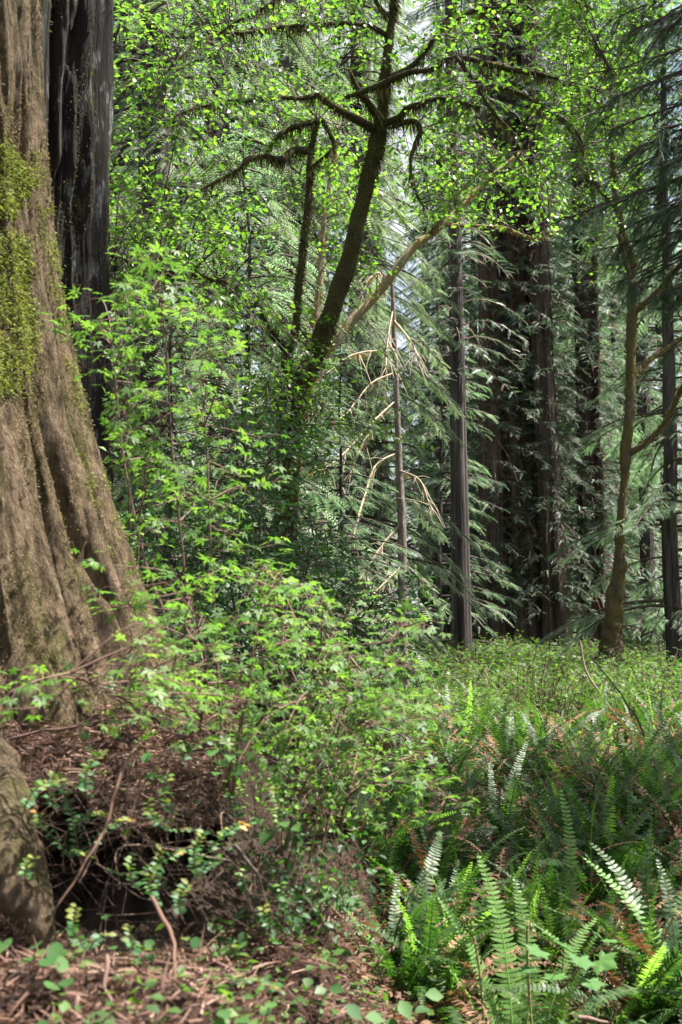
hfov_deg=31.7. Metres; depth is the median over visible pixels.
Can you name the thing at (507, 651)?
salmonberry shrub
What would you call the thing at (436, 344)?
redwood tree
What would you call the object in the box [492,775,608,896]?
sword fern
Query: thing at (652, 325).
hemlock tree
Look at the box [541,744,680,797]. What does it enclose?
sword fern
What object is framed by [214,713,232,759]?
huckleberry sprig
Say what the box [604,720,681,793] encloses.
sword fern
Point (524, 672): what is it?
salmonberry shrub
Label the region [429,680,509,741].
sword fern
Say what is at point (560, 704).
salmonberry shrub
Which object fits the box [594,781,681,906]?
sword fern
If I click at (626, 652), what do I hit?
salmonberry shrub
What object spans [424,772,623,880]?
sword fern
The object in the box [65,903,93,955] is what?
huckleberry sprig
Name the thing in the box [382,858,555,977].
sword fern
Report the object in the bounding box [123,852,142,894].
huckleberry sprig
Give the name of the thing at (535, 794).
sword fern
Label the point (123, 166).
hemlock tree
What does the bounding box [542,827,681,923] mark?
sword fern
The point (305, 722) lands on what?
salmonberry shrub
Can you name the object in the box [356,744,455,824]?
sword fern
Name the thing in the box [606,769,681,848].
sword fern
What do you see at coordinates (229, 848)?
huckleberry sprig
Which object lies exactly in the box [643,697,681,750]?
sword fern
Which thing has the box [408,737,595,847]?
sword fern
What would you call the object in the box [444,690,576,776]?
sword fern
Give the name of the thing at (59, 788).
huckleberry sprig
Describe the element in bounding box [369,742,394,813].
sword fern
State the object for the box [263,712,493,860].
sword fern
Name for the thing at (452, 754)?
sword fern
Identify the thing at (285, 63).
redwood tree
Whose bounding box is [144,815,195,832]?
huckleberry sprig
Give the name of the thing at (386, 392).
redwood tree
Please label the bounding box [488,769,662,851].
sword fern
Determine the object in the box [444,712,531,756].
sword fern
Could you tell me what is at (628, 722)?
sword fern
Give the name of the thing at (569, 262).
hemlock tree
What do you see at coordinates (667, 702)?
salmonberry shrub
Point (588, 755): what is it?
sword fern
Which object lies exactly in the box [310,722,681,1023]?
leaf litter
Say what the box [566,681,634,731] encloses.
sword fern
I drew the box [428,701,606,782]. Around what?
sword fern
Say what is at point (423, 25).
sky
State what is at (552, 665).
salmonberry shrub
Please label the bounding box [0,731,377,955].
hanging rootlets
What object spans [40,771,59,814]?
huckleberry sprig
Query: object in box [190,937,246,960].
leafy herb
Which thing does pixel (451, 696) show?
salmonberry shrub
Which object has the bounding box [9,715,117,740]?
stick
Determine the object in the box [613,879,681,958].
sword fern
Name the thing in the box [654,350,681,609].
conifer
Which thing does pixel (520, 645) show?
salmonberry shrub
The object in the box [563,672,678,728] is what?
sword fern
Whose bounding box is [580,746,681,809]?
sword fern
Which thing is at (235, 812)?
huckleberry sprig
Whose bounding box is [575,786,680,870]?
sword fern
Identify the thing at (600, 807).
sword fern
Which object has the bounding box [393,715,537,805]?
sword fern
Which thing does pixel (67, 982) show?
leafy herb
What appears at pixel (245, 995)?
leafy herb
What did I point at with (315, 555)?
huckleberry bush
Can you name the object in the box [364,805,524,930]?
sword fern
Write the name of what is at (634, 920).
sword fern
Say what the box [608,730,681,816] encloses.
sword fern
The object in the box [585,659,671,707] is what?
salmonberry shrub
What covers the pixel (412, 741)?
sword fern
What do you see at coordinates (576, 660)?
salmonberry shrub
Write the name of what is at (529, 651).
salmonberry shrub
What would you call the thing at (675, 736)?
sword fern
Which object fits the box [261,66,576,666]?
mossy tree
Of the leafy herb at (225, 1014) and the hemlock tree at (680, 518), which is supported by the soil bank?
the leafy herb at (225, 1014)
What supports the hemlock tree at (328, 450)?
on the ground at (582, 988)
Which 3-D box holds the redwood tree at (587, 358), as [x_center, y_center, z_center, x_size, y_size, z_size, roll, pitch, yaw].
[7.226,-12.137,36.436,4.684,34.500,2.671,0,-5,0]
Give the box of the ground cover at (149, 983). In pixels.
[35,645,680,1023]
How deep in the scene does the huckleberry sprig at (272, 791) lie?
3.48 m
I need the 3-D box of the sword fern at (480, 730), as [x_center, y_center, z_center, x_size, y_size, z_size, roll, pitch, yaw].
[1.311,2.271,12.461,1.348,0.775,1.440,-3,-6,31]
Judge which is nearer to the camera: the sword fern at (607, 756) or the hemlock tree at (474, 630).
the sword fern at (607, 756)
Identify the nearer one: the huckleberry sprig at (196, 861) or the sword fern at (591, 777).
the huckleberry sprig at (196, 861)
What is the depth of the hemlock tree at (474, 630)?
52.29 m
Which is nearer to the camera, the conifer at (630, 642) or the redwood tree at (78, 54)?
the redwood tree at (78, 54)
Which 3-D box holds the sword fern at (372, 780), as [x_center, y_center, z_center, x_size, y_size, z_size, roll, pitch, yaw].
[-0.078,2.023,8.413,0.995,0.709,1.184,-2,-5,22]
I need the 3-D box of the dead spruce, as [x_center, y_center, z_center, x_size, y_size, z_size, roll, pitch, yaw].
[0.251,-0.393,15.255,2.155,5.895,1.817,0,-5,0]
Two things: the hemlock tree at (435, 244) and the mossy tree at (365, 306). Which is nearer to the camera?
the mossy tree at (365, 306)
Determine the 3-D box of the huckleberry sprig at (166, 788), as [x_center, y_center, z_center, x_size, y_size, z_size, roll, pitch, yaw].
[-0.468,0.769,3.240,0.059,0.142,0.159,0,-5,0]
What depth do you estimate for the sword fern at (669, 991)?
4.47 m
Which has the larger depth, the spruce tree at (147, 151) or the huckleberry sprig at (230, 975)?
the spruce tree at (147, 151)
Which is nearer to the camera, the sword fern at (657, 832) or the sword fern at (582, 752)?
the sword fern at (657, 832)
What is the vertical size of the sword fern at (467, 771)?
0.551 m
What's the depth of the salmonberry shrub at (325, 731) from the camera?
10.41 m
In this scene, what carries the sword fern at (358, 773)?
on the soil bank
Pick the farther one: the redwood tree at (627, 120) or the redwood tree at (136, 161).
the redwood tree at (627, 120)
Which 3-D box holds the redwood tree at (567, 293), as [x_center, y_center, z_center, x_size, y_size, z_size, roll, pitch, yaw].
[5.905,-14.507,40.631,6.769,39.996,6.976,-1,-5,15]
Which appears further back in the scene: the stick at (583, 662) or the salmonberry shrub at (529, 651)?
the salmonberry shrub at (529, 651)
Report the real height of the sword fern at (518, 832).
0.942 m
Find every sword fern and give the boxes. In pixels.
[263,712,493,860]
[275,715,390,805]
[304,736,398,802]
[304,855,515,1000]
[316,771,388,810]
[323,705,472,818]
[327,734,458,837]
[332,775,498,909]
[333,835,511,972]
[334,752,411,863]
[341,874,532,1023]
[342,865,568,1023]
[346,789,423,863]
[349,845,561,979]
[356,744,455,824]
[364,742,532,873]
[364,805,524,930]
[366,811,533,901]
[366,835,536,911]
[368,862,556,1022]
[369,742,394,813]
[370,769,504,873]
[373,749,489,813]
[374,684,489,773]
[374,746,503,827]
[378,816,600,959]
[379,701,464,767]
[380,753,488,862]
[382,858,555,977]
[386,796,577,899]
[390,808,465,886]
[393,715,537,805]
[402,713,491,776]
[403,737,522,794]
[403,853,623,1023]
[404,769,503,855]
[406,698,531,764]
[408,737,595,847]
[417,723,481,774]
[419,834,609,987]
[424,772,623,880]
[425,759,503,817]
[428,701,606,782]
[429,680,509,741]
[429,768,543,829]
[431,701,529,754]
[433,801,596,916]
[436,788,681,959]
[439,860,631,985]
[441,843,558,910]
[442,798,490,838]
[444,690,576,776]
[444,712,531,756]
[445,758,588,823]
[446,862,628,990]
[449,675,526,721]
[449,685,618,767]
[452,740,523,785]
[453,738,636,879]
[460,773,544,829]
[470,753,639,827]
[471,695,551,744]
[471,751,681,971]
[474,855,681,1023]
[477,723,559,760]
[477,881,533,968]
[480,711,593,782]
[484,794,681,934]
[486,738,670,853]
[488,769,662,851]
[490,682,597,753]
[490,870,631,977]
[491,772,580,826]
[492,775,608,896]
[502,821,681,1023]
[504,855,678,985]
[511,732,579,785]
[514,717,633,783]
[516,779,583,839]
[516,883,681,1023]
[517,764,681,882]
[518,709,681,821]
[523,705,566,742]
[523,739,611,797]
[528,710,592,752]
[529,684,609,736]
[529,705,634,769]
[531,839,681,942]
[533,737,645,801]
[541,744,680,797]
[541,782,677,833]
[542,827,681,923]
[544,716,609,766]
[548,735,681,846]
[551,805,681,891]
[555,954,681,1023]
[557,857,681,1023]
[559,765,638,827]
[561,729,667,783]
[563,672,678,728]
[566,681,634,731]
[566,723,627,774]
[570,704,624,740]
[572,719,681,793]
[573,724,641,762]
[573,803,681,900]
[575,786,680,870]
[576,675,681,742]
[576,715,666,762]
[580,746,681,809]
[585,727,681,845]
[587,693,674,741]
[593,743,675,787]
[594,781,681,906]
[595,727,681,766]
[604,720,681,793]
[606,681,681,762]
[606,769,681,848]
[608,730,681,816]
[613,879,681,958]
[618,747,681,855]
[620,723,674,778]
[621,846,681,920]
[622,685,681,729]
[629,709,681,755]
[637,769,681,822]
[637,985,681,999]
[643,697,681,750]
[653,698,681,802]
[658,703,681,735]
[661,714,681,751]
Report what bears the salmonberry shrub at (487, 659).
on the ground at (582, 988)
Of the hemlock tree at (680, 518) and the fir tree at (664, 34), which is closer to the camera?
the fir tree at (664, 34)
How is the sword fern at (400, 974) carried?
on the soil bank
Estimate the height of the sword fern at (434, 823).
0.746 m
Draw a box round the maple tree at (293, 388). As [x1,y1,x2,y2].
[107,0,666,730]
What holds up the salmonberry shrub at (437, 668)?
on the ground at (582, 988)
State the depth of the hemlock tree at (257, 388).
56.51 m
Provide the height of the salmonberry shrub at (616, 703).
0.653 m
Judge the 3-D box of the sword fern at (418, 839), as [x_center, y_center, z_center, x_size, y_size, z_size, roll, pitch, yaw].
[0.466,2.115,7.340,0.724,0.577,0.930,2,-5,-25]
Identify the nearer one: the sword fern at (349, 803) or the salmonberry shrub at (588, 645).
the sword fern at (349, 803)
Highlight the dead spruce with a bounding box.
[304,271,442,709]
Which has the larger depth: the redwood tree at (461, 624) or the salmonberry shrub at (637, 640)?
the salmonberry shrub at (637, 640)
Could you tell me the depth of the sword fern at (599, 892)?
6.42 m
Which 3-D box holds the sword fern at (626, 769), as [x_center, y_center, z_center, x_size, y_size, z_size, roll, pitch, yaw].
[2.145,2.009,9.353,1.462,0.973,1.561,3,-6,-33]
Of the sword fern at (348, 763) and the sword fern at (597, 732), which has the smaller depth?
the sword fern at (348, 763)
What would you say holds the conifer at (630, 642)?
on the ground at (582, 988)
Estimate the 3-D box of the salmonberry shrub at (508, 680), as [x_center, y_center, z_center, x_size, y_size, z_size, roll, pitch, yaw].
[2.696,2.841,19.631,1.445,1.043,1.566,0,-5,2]
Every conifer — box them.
[110,204,313,712]
[121,128,415,746]
[226,363,326,654]
[233,359,413,690]
[297,337,444,733]
[302,305,463,687]
[371,287,526,653]
[378,375,479,649]
[552,284,681,644]
[562,433,657,645]
[569,467,662,650]
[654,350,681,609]
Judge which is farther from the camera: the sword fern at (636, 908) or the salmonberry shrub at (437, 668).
the salmonberry shrub at (437, 668)
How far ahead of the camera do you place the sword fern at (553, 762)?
10.72 m
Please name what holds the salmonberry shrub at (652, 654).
on the ground at (582, 988)
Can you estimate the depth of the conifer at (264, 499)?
24.30 m
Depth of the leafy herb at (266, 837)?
3.53 m
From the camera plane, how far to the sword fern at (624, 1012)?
4.56 m
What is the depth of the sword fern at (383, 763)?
9.36 m
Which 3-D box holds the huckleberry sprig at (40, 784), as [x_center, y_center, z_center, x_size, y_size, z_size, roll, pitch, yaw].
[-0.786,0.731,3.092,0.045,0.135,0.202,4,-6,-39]
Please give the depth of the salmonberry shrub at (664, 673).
21.09 m
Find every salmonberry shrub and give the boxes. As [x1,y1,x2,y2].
[190,673,335,742]
[196,673,327,754]
[295,676,409,776]
[297,681,394,744]
[299,663,439,753]
[326,691,496,747]
[353,649,451,713]
[363,682,496,746]
[364,639,479,704]
[379,670,553,739]
[396,644,450,681]
[409,643,503,681]
[411,684,548,724]
[417,677,500,706]
[419,630,517,691]
[422,642,532,710]
[428,645,503,666]
[442,631,512,654]
[442,655,553,689]
[446,636,607,721]
[462,657,538,703]
[474,646,551,660]
[476,628,561,665]
[476,636,535,670]
[477,637,557,667]
[477,645,522,670]
[483,645,616,727]
[490,662,558,695]
[498,648,596,691]
[503,654,565,679]
[517,643,596,685]
[519,691,611,719]
[522,648,568,670]
[535,649,617,699]
[539,635,598,657]
[541,700,651,726]
[542,631,625,672]
[552,639,638,664]
[557,652,649,697]
[561,684,619,704]
[562,661,624,697]
[562,687,655,727]
[567,653,670,697]
[573,636,597,659]
[576,653,681,723]
[577,644,678,693]
[579,650,640,664]
[585,644,660,664]
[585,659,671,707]
[596,644,681,705]
[607,651,681,699]
[622,648,681,691]
[623,630,640,651]
[624,643,665,666]
[630,690,681,716]
[653,669,681,707]
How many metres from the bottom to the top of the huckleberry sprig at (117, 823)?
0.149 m
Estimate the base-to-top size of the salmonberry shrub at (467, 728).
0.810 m
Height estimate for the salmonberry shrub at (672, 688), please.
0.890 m
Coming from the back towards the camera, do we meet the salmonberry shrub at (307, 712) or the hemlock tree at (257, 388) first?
the hemlock tree at (257, 388)
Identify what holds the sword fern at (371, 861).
on the ground at (582, 988)
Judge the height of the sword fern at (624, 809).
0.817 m
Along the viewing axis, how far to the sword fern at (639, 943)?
4.86 m
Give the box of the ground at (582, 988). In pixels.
[174,616,681,1023]
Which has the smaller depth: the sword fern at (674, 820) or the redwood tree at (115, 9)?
the sword fern at (674, 820)
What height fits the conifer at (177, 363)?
5.705 m
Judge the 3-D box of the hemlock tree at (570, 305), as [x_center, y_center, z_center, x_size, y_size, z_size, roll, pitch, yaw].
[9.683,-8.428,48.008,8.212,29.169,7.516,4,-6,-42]
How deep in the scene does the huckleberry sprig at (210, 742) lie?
3.35 m
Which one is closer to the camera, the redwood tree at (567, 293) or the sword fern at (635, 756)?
the sword fern at (635, 756)
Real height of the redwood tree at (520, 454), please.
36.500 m
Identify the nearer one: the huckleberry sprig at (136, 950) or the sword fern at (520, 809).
the huckleberry sprig at (136, 950)
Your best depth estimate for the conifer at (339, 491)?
14.46 m
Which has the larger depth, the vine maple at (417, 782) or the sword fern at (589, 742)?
the sword fern at (589, 742)
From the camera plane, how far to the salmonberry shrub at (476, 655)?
27.66 m
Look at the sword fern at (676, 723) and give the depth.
13.72 m
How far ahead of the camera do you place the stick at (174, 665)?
3.77 m
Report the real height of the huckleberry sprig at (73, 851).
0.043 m
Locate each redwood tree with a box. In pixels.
[0,0,194,957]
[39,0,115,499]
[109,0,179,475]
[112,0,199,555]
[173,0,276,629]
[225,0,344,557]
[225,0,393,612]
[312,0,443,633]
[328,3,417,633]
[374,0,542,677]
[385,0,478,643]
[387,87,435,640]
[426,0,604,657]
[427,2,622,596]
[536,8,607,562]
[538,0,658,656]
[595,0,681,657]
[596,0,681,642]
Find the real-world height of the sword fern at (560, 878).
0.806 m
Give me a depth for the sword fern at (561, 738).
13.24 m
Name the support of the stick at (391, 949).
on the soil bank
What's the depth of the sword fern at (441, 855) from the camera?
6.93 m
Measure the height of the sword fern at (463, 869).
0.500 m
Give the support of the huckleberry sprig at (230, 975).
on the soil bank
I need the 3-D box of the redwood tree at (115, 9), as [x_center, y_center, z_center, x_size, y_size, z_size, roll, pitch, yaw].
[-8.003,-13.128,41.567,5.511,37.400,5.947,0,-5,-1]
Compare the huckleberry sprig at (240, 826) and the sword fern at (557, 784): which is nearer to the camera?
the huckleberry sprig at (240, 826)
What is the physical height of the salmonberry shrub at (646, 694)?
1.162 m
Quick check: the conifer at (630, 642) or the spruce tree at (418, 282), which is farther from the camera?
the conifer at (630, 642)
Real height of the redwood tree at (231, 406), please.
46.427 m
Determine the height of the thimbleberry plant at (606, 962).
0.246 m
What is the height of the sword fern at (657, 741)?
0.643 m
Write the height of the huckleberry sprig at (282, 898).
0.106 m
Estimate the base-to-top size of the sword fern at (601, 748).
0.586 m
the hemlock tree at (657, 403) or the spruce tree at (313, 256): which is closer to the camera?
the spruce tree at (313, 256)
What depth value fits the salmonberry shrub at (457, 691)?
18.18 m
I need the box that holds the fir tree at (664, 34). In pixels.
[550,0,681,451]
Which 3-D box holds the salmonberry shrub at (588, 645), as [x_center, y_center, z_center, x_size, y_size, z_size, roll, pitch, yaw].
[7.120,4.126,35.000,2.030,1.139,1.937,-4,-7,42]
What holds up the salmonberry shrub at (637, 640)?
on the ground at (582, 988)
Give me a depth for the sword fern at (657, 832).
6.85 m
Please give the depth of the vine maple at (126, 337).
4.34 m
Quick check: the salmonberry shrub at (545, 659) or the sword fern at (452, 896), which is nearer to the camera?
the sword fern at (452, 896)
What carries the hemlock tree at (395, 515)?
on the ground at (582, 988)
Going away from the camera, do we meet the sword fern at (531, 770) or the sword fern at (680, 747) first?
the sword fern at (531, 770)
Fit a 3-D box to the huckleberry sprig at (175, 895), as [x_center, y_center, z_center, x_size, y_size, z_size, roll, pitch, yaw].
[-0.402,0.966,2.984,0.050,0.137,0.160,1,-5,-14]
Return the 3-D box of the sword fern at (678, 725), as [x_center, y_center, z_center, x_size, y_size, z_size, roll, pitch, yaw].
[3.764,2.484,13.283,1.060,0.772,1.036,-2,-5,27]
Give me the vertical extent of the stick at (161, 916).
0.213 m
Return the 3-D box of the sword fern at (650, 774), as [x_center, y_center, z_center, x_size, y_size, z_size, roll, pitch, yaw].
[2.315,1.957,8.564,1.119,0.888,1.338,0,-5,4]
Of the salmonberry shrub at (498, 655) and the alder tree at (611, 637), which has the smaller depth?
the alder tree at (611, 637)
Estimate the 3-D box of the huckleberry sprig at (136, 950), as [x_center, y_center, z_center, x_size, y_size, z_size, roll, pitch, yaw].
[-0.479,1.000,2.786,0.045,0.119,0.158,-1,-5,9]
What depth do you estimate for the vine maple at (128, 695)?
3.68 m
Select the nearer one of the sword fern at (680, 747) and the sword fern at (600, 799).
the sword fern at (600, 799)
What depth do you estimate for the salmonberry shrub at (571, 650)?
28.13 m
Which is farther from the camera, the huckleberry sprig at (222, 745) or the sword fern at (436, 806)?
the sword fern at (436, 806)
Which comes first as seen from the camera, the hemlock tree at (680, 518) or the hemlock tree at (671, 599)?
the hemlock tree at (671, 599)
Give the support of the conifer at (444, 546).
on the ground at (582, 988)
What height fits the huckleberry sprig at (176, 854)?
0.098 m
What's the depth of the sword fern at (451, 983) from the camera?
5.04 m
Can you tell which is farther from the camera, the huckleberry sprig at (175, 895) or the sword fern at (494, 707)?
the sword fern at (494, 707)
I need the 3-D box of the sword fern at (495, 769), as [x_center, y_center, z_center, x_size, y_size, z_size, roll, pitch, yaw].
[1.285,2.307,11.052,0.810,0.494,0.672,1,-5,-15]
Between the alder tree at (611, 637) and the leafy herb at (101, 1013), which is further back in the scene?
the alder tree at (611, 637)
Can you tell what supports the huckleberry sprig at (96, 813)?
on the soil bank
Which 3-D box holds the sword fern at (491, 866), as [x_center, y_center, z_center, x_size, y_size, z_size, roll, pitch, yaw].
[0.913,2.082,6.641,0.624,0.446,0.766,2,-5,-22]
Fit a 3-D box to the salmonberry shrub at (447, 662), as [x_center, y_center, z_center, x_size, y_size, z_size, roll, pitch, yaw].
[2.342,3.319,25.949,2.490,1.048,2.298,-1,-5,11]
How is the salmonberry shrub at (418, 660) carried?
on the ground at (582, 988)
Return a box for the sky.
[170,0,681,615]
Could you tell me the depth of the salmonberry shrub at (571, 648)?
33.46 m
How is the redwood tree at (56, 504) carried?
on the soil bank
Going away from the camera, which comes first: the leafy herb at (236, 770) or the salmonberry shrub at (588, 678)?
the leafy herb at (236, 770)
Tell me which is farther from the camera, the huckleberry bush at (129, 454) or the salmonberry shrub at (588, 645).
the salmonberry shrub at (588, 645)
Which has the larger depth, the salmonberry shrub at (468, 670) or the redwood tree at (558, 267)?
the redwood tree at (558, 267)
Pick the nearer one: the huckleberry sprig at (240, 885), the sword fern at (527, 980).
the huckleberry sprig at (240, 885)
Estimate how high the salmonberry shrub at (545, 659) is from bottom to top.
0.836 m
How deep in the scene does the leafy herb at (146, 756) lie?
3.47 m
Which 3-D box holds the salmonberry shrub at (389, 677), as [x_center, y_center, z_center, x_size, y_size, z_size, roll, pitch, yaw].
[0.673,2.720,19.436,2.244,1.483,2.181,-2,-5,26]
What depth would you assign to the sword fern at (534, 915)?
5.54 m
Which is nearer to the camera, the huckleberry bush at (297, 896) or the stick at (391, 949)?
the huckleberry bush at (297, 896)
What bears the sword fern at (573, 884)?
on the ground at (582, 988)
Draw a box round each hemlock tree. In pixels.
[108,0,290,574]
[175,0,391,589]
[234,200,327,616]
[317,220,346,616]
[329,0,577,649]
[337,322,417,597]
[381,0,577,648]
[534,0,681,678]
[543,0,661,645]
[547,147,638,647]
[553,0,681,650]
[556,117,681,653]
[560,0,681,656]
[634,188,681,610]
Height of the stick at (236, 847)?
0.200 m
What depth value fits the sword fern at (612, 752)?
13.14 m
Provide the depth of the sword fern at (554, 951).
5.37 m
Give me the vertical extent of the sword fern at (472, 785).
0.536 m
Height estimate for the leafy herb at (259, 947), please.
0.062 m
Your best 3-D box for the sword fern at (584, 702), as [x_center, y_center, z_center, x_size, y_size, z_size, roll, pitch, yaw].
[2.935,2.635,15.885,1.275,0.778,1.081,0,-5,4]
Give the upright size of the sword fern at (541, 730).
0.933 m
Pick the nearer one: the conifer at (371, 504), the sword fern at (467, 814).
the sword fern at (467, 814)
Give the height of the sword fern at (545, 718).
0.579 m
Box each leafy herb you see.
[0,938,68,972]
[31,1005,114,1023]
[44,978,73,989]
[67,914,130,964]
[75,750,155,840]
[129,939,159,959]
[151,1009,249,1023]
[155,954,177,974]
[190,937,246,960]
[205,749,245,796]
[225,938,280,951]
[228,991,276,1023]
[238,985,264,998]
[250,817,300,855]
[263,974,383,1023]
[286,886,360,937]
[346,983,443,1023]
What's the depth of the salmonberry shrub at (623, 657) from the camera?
26.60 m
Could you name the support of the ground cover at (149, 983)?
on the ground at (582, 988)
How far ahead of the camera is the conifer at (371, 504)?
17.11 m
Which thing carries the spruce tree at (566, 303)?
on the ground at (582, 988)
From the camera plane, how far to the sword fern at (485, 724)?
13.56 m
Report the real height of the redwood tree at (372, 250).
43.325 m
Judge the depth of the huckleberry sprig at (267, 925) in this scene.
3.36 m
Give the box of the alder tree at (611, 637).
[534,0,681,696]
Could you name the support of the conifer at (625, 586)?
on the ground at (582, 988)
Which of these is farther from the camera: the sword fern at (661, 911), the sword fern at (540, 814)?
the sword fern at (540, 814)
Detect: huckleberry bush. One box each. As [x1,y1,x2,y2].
[97,339,184,606]
[113,401,443,735]
[204,687,451,926]
[218,818,405,956]
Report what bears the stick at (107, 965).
on the soil bank
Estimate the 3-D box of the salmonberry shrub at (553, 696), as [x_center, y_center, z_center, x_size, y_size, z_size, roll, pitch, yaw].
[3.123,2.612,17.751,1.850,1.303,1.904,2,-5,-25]
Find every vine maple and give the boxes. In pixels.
[0,548,404,819]
[43,229,292,749]
[258,597,479,887]
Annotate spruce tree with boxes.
[107,0,400,733]
[107,0,433,685]
[248,0,499,689]
[542,33,640,643]
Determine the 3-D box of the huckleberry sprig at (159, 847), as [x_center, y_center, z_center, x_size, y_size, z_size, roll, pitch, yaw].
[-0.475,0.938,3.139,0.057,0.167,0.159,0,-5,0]
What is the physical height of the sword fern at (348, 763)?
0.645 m
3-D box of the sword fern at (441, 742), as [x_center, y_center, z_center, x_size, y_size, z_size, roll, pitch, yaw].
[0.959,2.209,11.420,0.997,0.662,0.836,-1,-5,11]
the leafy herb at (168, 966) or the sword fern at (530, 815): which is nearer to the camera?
the leafy herb at (168, 966)
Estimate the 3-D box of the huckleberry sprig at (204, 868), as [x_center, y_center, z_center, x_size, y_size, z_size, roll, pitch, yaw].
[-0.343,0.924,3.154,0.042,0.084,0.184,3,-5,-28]
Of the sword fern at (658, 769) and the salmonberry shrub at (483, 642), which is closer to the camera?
the sword fern at (658, 769)
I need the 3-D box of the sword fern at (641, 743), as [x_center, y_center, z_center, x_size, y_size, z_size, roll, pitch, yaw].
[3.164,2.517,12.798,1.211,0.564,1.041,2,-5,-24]
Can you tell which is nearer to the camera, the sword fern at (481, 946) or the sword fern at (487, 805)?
the sword fern at (481, 946)
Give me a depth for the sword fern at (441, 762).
8.97 m
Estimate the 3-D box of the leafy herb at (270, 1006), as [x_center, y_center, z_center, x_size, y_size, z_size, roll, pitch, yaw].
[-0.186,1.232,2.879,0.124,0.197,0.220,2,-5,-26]
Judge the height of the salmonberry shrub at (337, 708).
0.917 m
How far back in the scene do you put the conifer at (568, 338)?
41.13 m
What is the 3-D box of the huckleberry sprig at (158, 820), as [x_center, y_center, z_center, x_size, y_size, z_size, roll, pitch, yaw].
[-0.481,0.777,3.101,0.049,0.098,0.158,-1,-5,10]
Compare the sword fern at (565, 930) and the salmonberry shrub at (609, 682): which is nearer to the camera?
the sword fern at (565, 930)
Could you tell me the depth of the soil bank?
3.91 m
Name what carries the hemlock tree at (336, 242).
on the ground at (582, 988)
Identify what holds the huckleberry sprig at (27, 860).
on the soil bank
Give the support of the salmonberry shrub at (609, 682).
on the ground at (582, 988)
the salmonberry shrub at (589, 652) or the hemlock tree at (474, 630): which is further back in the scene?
the hemlock tree at (474, 630)
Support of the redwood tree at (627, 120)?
on the ground at (582, 988)
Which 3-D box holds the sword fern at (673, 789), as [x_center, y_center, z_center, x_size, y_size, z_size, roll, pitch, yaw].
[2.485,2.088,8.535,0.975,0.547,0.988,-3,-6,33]
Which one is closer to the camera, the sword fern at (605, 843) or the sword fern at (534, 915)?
the sword fern at (534, 915)
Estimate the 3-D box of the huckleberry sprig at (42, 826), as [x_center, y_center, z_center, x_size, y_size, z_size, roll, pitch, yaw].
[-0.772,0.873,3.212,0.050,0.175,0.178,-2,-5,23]
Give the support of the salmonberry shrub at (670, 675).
on the ground at (582, 988)
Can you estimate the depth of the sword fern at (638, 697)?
16.02 m
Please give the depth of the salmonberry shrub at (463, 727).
13.56 m
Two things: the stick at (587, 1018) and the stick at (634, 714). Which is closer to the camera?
the stick at (587, 1018)
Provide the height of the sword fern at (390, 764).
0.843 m
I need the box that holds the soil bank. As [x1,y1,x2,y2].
[0,672,444,1023]
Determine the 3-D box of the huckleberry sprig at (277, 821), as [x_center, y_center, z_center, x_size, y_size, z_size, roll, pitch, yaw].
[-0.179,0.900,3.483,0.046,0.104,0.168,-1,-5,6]
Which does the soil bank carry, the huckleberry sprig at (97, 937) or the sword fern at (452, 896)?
the huckleberry sprig at (97, 937)
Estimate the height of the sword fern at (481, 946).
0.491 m
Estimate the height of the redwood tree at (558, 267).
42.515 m
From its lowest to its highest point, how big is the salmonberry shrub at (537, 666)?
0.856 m
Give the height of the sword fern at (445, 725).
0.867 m
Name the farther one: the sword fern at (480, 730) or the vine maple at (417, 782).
the sword fern at (480, 730)
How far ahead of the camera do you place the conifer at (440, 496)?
33.06 m
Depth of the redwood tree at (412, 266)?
67.23 m
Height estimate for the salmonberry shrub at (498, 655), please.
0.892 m
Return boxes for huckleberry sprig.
[18,854,40,878]
[20,773,60,816]
[29,809,74,865]
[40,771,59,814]
[49,771,84,869]
[61,849,95,858]
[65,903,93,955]
[71,810,107,827]
[78,749,107,804]
[79,816,133,862]
[84,932,116,948]
[94,848,186,877]
[120,924,150,958]
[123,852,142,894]
[141,864,161,906]
[142,798,168,826]
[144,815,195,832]
[148,844,170,895]
[157,774,176,818]
[170,879,191,920]
[177,738,219,767]
[186,829,209,886]
[196,821,249,868]
[197,853,222,872]
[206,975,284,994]
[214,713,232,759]
[223,973,242,977]
[226,836,244,855]
[229,791,245,821]
[235,868,249,891]
[257,903,279,932]
[269,786,296,819]
[271,808,289,834]
[272,881,297,906]
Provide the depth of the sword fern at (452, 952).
4.59 m
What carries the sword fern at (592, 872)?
on the ground at (582, 988)
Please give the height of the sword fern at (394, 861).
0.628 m
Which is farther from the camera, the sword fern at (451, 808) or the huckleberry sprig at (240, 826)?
the sword fern at (451, 808)
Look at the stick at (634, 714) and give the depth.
10.23 m
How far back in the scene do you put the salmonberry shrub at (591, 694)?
20.29 m
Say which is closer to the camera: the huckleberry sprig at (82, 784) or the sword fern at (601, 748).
the huckleberry sprig at (82, 784)
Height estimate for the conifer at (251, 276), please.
7.137 m
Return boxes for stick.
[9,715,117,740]
[54,740,142,910]
[102,954,113,1002]
[150,896,176,983]
[171,600,191,696]
[233,843,272,914]
[374,918,446,964]
[578,640,619,719]
[578,1015,611,1023]
[589,655,645,766]
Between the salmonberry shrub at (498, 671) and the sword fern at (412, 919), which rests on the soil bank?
the sword fern at (412, 919)
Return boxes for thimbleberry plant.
[518,939,619,991]
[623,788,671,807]
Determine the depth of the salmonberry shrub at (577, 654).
25.24 m

